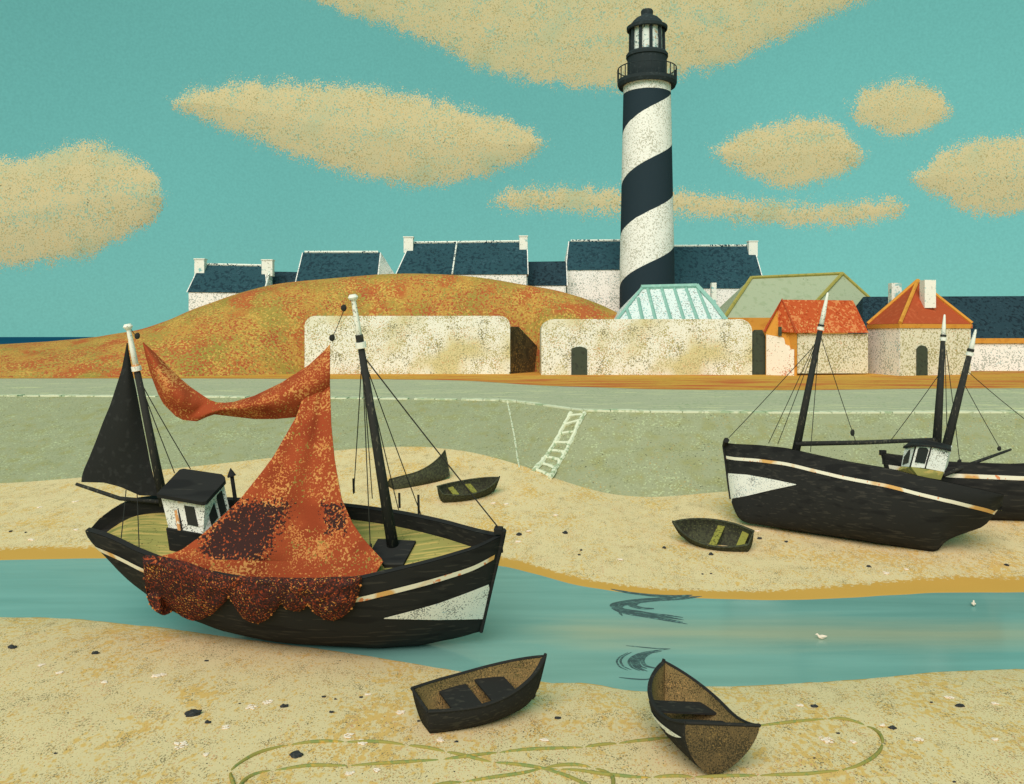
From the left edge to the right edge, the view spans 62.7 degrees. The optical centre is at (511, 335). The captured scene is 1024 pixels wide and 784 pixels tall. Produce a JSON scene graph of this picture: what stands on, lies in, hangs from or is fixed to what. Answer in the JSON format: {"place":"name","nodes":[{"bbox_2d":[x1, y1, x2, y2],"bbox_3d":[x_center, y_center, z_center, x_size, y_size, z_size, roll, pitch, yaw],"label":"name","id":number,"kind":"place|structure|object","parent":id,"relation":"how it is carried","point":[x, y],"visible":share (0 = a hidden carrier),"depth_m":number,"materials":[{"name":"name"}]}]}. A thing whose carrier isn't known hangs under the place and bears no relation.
{"place":"outdoors","nodes":[
{"label":"outdoors","id":0,"kind":"place"},
{"bbox_2d":[0,337,90,343],"bbox_3d":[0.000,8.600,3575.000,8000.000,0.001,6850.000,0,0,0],"label":"sea","id":1,"kind":"structure","parent":0,"point":[8,340],"depth_m":2032.54,"materials":[{"name":"blue liquid"}]},
{"bbox_2d":[0,131,172,273],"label":"cloud","id":2,"kind":"structure","parent":0,"point":[71,203],"depth_m":714.88,"materials":[{"name":"beige"}]},
{"bbox_2d":[166,73,554,191],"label":"cloud","id":3,"kind":"structure","parent":0,"point":[425,143],"depth_m":695.50,"materials":[{"name":"beige"}]},
{"bbox_2d":[0,447,1023,783],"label":"sand","id":4,"kind":"structure","parent":0,"point":[128,723],"depth_m":18.49,"materials":[{"name":"beige sand"}]},
{"bbox_2d":[8,644,16,648],"bbox_3d":[-12.320,7.680,20.724,0.209,0.124,0.162,0,0,0],"label":"stone","id":5,"kind":"object","parent":4,"relation":"on","point":[11,646],"visible":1,"depth_m":20.69,"materials":[{"name":"black stone"}]},
{"bbox_2d":[151,673,166,676],"bbox_3d":[-7.982,7.658,18.990,0.332,0.040,0.205,0,0,-37],"label":"shell patch","id":6,"kind":"object","parent":4,"relation":"on","point":[158,675],"visible":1,"depth_m":18.97,"materials":[{"name":"white"}]},
{"bbox_2d":[174,741,187,748],"bbox_3d":[-6.154,7.596,15.626,0.245,0.031,0.331,0,0,-30],"label":"shell patch","id":7,"kind":"object","parent":4,"relation":"on","point":[182,744],"visible":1,"depth_m":15.62,"materials":[{"name":"white"}]},
{"bbox_2d":[184,709,201,716],"bbox_3d":[-6.434,7.601,16.938,0.343,0.162,0.275,0,0,0],"label":"stone","id":8,"kind":"object","parent":4,"relation":"on","point":[192,712],"visible":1,"depth_m":16.89,"materials":[{"name":"black stone"}]},
{"bbox_2d":[245,704,256,708],"bbox_3d":[-5.348,7.627,17.298,0.225,0.031,0.225,0,0,5],"label":"shell patch","id":9,"kind":"object","parent":4,"relation":"on","point":[250,706],"visible":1,"depth_m":17.29,"materials":[{"name":"white"}]},
{"bbox_2d":[262,699,272,704],"bbox_3d":[-5.090,7.638,17.550,0.226,0.032,0.201,0,0,-34],"label":"shell patch","id":10,"kind":"object","parent":4,"relation":"on","point":[268,701],"visible":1,"depth_m":17.54,"materials":[{"name":"white"}]},
{"bbox_2d":[289,750,302,757],"bbox_3d":[-3.910,7.605,15.264,0.238,0.122,0.204,0,0,-36],"label":"stone","id":11,"kind":"object","parent":4,"relation":"on","point":[296,754],"visible":1,"depth_m":15.22,"materials":[{"name":"black stone"}]},
{"bbox_2d":[344,733,353,737],"bbox_3d":[-3.114,7.615,16.026,0.202,0.028,0.209,0,0,0],"label":"shell patch","id":12,"kind":"object","parent":4,"relation":"on","point":[348,735],"visible":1,"depth_m":16.02,"materials":[{"name":"white"}]},
{"bbox_2d":[345,771,354,774],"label":"shell patch","id":13,"kind":"object","parent":4,"relation":"on","point":[348,773],"visible":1,"depth_m":14.64,"materials":[{"name":"white"}]},
{"bbox_2d":[396,710,404,714],"bbox_3d":[-2.269,7.656,17.098,0.192,0.033,0.199,0,0,0],"label":"shell patch","id":14,"kind":"object","parent":4,"relation":"on","point":[399,712],"visible":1,"depth_m":17.08,"materials":[{"name":"white"}]},
{"bbox_2d":[388,450,449,489],"bbox_3d":[-4.358,6.345,39.434,3.091,1.745,0.985,0,0,-30],"label":"rowing boat","id":15,"kind":"object","parent":4,"relation":"on","point":[437,470],"visible":0.92,"depth_m":39.13,"materials":[{"name":"wood"}]},
{"bbox_2d":[436,476,499,502],"bbox_3d":[-1.866,6.773,37.112,2.912,0.988,1.189,0,0,-28],"label":"rowing boat","id":16,"kind":"object","parent":4,"relation":"on","point":[458,491],"visible":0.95,"depth_m":37.22,"materials":[{"name":"wood"}]},
{"bbox_2d":[410,653,546,732],"bbox_3d":[-0.556,7.166,16.894,2.810,1.148,1.349,0,0,-26],"label":"rowing boat","id":17,"kind":"object","parent":4,"relation":"on","point":[479,696],"visible":0.99,"depth_m":16.90,"materials":[{"name":"black wood"}]},
{"bbox_2d":[0,394,1023,496],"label":"quay wall","id":18,"kind":"structure","parent":4,"relation":"on","point":[644,453],"depth_m":44.20,"materials":[{"name":"stone"}]},
{"bbox_2d":[507,402,519,467],"bbox_3d":[0.051,5.268,46.570,0.129,2.542,9.896,0,0,-4],"label":"mooring chain","id":19,"kind":"object","parent":18,"relation":"hanging from","point":[513,435],"visible":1,"depth_m":45.76,"materials":[{"name":"white metal"}]},
{"bbox_2d":[531,411,585,478],"bbox_3d":[2.396,5.448,42.803,1.352,2.876,5.541,0,0,24],"label":"ladder","id":20,"kind":"object","parent":18,"relation":"on","point":[563,453],"visible":1,"depth_m":42.77,"materials":[{"name":"white wood"}]},
{"bbox_2d":[435,763,614,783],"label":"rope","id":21,"kind":"object","parent":4,"relation":"on","point":[611,776],"visible":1,"depth_m":14.54,"materials":[{"name":"green fabric"}]},
{"bbox_2d":[229,717,883,783],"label":"rope","id":22,"kind":"object","parent":4,"relation":"on","point":[474,756],"visible":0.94,"depth_m":15.05,"materials":[{"name":"green fabric"}]},
{"bbox_2d":[546,769,587,783],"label":"rope","id":23,"kind":"object","parent":4,"relation":"on","point":[571,777],"visible":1,"depth_m":14.48,"materials":[{"name":"green fabric"}]},
{"bbox_2d":[647,658,760,774],"bbox_3d":[3.332,7.123,15.825,1.544,1.102,2.824,0,0,-11],"label":"rowing boat","id":24,"kind":"object","parent":4,"relation":"on","point":[705,729],"visible":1,"depth_m":15.09,"materials":[{"name":"brown wood"}]},
{"bbox_2d":[672,518,753,551],"bbox_3d":[7.389,7.387,31.061,3.024,1.056,1.266,0,0,34],"label":"rowing boat","id":25,"kind":"object","parent":4,"relation":"on","point":[709,533],"visible":0.94,"depth_m":31.25,"materials":[{"name":"wood"}]},
{"bbox_2d":[819,736,833,743],"bbox_3d":[5.977,7.660,15.957,0.248,0.031,0.308,0,0,-15],"label":"shell patch","id":26,"kind":"object","parent":4,"relation":"on","point":[825,739],"visible":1,"depth_m":15.94,"materials":[{"name":"white"}]},
{"bbox_2d":[722,292,1003,551],"bbox_3d":[12.883,3.051,31.905,9.891,9.397,3.760,0,0,28],"label":"fishing boat","id":27,"kind":"object","parent":4,"relation":"on","point":[910,503],"visible":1,"depth_m":30.66,"materials":[{"name":"black wood"}]},
{"bbox_2d":[913,737,923,740],"bbox_3d":[7.729,7.660,15.974,0.177,0.029,0.171,0,0,32],"label":"shell patch","id":28,"kind":"object","parent":4,"relation":"on","point":[918,739],"visible":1,"depth_m":15.95,"materials":[{"name":"white"}]},
{"bbox_2d":[879,329,1023,520],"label":"fishing boat","id":29,"kind":"object","parent":4,"relation":"on","point":[1007,480],"visible":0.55,"depth_m":33.15,"materials":[{"name":"black wood"}]},
{"bbox_2d":[0,558,1023,690],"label":"water","id":30,"kind":"structure","parent":0,"point":[578,634],"depth_m":22.91,"materials":[{"name":"teal liquid"}]},
{"bbox_2d":[75,294,506,647],"bbox_3d":[-6.071,3.507,21.951,12.270,9.088,3.720,0,0,11],"label":"fishing boat","id":31,"kind":"object","parent":30,"relation":"on","point":[431,580],"visible":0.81,"depth_m":21.38,"materials":[{"name":"black wood"}]},
{"bbox_2d":[142,342,382,623],"bbox_3d":[-6.514,3.762,20.916,6.752,7.201,2.663,0,0,4],"label":"fishing net","id":32,"kind":"object","parent":31,"relation":"hanging from","point":[283,531],"visible":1,"depth_m":20.89,"materials":[{"name":"orange fabric"}]},
{"bbox_2d":[616,645,667,679],"bbox_3d":[3.138,7.986,20.642,1.137,0.020,2.242,0,0,20],"label":"ripple","id":33,"kind":"object","parent":30,"relation":"on","point":[635,660],"visible":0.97,"depth_m":20.70},
{"bbox_2d":[610,589,701,623],"bbox_3d":[4.055,7.986,25.097,2.803,0.020,2.716,0,0,21],"label":"ripple","id":34,"kind":"object","parent":30,"relation":"on","point":[633,603],"visible":1,"depth_m":24.98},
{"bbox_2d":[815,633,826,638],"bbox_3d":[8.164,7.925,22.196,0.300,0.145,0.132,0,0,26],"label":"gull","id":35,"kind":"object","parent":30,"relation":"on","point":[821,636],"visible":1,"depth_m":22.16,"materials":[{"name":"white"}]},
{"bbox_2d":[0,274,1023,377],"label":"heath hill","id":36,"kind":"structure","parent":0,"point":[259,331],"depth_m":92.09,"materials":[{"name":"orange plant"}]},
{"bbox_2d":[187,258,274,310],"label":"slate roofed house","id":37,"kind":"structure","parent":36,"relation":"on","point":[211,282],"depth_m":110.67,"materials":[{"name":"blue stone"}]},
{"bbox_2d":[272,272,296,284],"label":"slate roofed shed","id":38,"kind":"structure","parent":36,"relation":"on","point":[281,277],"depth_m":114.05,"materials":[{"name":"blue stone"}]},
{"bbox_2d":[295,251,393,281],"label":"slate roofed house","id":39,"kind":"structure","parent":36,"relation":"on","point":[315,265],"depth_m":112.46,"materials":[{"name":"blue stone"}]},
{"bbox_2d":[396,235,528,284],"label":"slate roofed house","id":40,"kind":"structure","parent":36,"relation":"on","point":[504,260],"depth_m":111.90,"materials":[{"name":"blue stone"}]},
{"bbox_2d":[526,261,567,292],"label":"slate roofed shed","id":41,"kind":"structure","parent":36,"relation":"on","point":[552,275],"depth_m":114.23,"materials":[{"name":"blue stone"}]},
{"bbox_2d":[565,239,619,311],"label":"slate roofed house","id":42,"kind":"structure","parent":36,"relation":"on","point":[593,270],"depth_m":117.12,"materials":[{"name":"white paint"}]},
{"bbox_2d":[617,8,676,309],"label":"lighthouse","id":43,"kind":"object","parent":36,"relation":"on","point":[646,84],"visible":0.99,"depth_m":109.27,"materials":[{"name":"paint"}]},
{"bbox_2d":[614,283,727,318],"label":"glass roofed shed","id":44,"kind":"structure","parent":36,"relation":"on","point":[677,301],"depth_m":94.90,"materials":[{"name":"glass"}]},
{"bbox_2d":[710,283,716,303],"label":"chimney stack","id":45,"kind":"object","parent":36,"relation":"on","point":[713,291],"visible":0.36,"depth_m":112.10,"materials":[{"name":"white paint"}]},
{"bbox_2d":[674,241,761,306],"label":"slate roofed house","id":46,"kind":"structure","parent":36,"relation":"on","point":[730,269],"depth_m":120.53,"materials":[{"name":"blue stone"}]},
{"bbox_2d":[719,272,869,333],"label":"barn","id":47,"kind":"structure","parent":36,"relation":"on","point":[753,301],"depth_m":102.79,"materials":[{"name":"painted metal sheet"},{"name":"wood"}]},
{"bbox_2d":[0,378,1023,410],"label":"quay pavement","id":48,"kind":"structure","parent":0,"point":[752,400],"depth_m":58.44,"materials":[{"name":"grey concrete"}]},
{"bbox_2d":[0,0,1023,336],"label":"sky","id":49,"kind":"structure","parent":0,"point":[76,70],"materials":[{"name":"teal"}]},
{"bbox_2d":[84,372,1023,389],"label":"earth bank","id":50,"kind":"structure","parent":0,"point":[844,381],"depth_m":75.26,"materials":[{"name":"orange soil"}]},
{"bbox_2d":[305,316,536,373],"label":"bastion","id":51,"kind":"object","parent":50,"relation":"on","point":[447,345],"visible":0.87,"depth_m":88.00,"materials":[{"name":"stone"}]},
{"bbox_2d":[540,319,751,374],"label":"bastion","id":52,"kind":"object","parent":50,"relation":"on","point":[645,346],"visible":0.9,"depth_m":86.00,"materials":[{"name":"beige stone"}]},
{"bbox_2d":[571,347,586,374],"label":"door","id":53,"kind":"structure","parent":52,"relation":"in","point":[578,354],"depth_m":85.89,"materials":[{"name":"grey wood"}]},
{"bbox_2d":[751,327,765,374],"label":"gate","id":54,"kind":"structure","parent":50,"relation":"on","point":[758,350],"depth_m":86.50,"materials":[{"name":"paint"}]},
{"bbox_2d":[763,299,867,375],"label":"orange roofed house","id":55,"kind":"structure","parent":50,"relation":"on","point":[788,347],"depth_m":85.82,"materials":[{"name":"paint"}]},
{"bbox_2d":[778,327,781,335],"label":"window","id":56,"kind":"structure","parent":55,"relation":"in","point":[779,328],"depth_m":84.99,"materials":[{"name":"grey glass"}]},
{"bbox_2d":[866,279,972,375],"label":"tower house","id":57,"kind":"structure","parent":50,"relation":"on","point":[904,328],"depth_m":86.30,"materials":[{"name":"paint"}]},
{"bbox_2d":[916,345,927,375],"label":"door","id":58,"kind":"structure","parent":57,"relation":"in","point":[921,351],"depth_m":84.79,"materials":[{"name":"grey wood"}]},
{"bbox_2d":[848,296,1023,370],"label":"slate roofed house","id":59,"kind":"structure","parent":50,"relation":"on","point":[998,323],"depth_m":97.67,"materials":[{"name":"paint"}]},
{"bbox_2d":[305,0,875,95],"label":"cloud","id":60,"kind":"structure","parent":0,"point":[577,41],"depth_m":754.60,"materials":[{"name":"beige"}]},
{"bbox_2d":[486,179,914,235],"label":"cloud","id":61,"kind":"structure","parent":0,"point":[587,200],"depth_m":658.28,"materials":[{"name":"beige"}]},
{"bbox_2d":[704,112,870,193],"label":"cloud","id":62,"kind":"structure","parent":0,"point":[791,154],"depth_m":706.82,"materials":[{"name":"beige"}]},
{"bbox_2d":[844,72,953,139],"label":"cloud","id":63,"kind":"structure","parent":0,"point":[899,110],"depth_m":727.46,"materials":[{"name":"beige"}]},
{"bbox_2d":[907,124,1023,222],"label":"cloud","id":64,"kind":"structure","parent":0,"point":[983,175],"depth_m":696.57,"materials":[{"name":"beige"}]}
]}

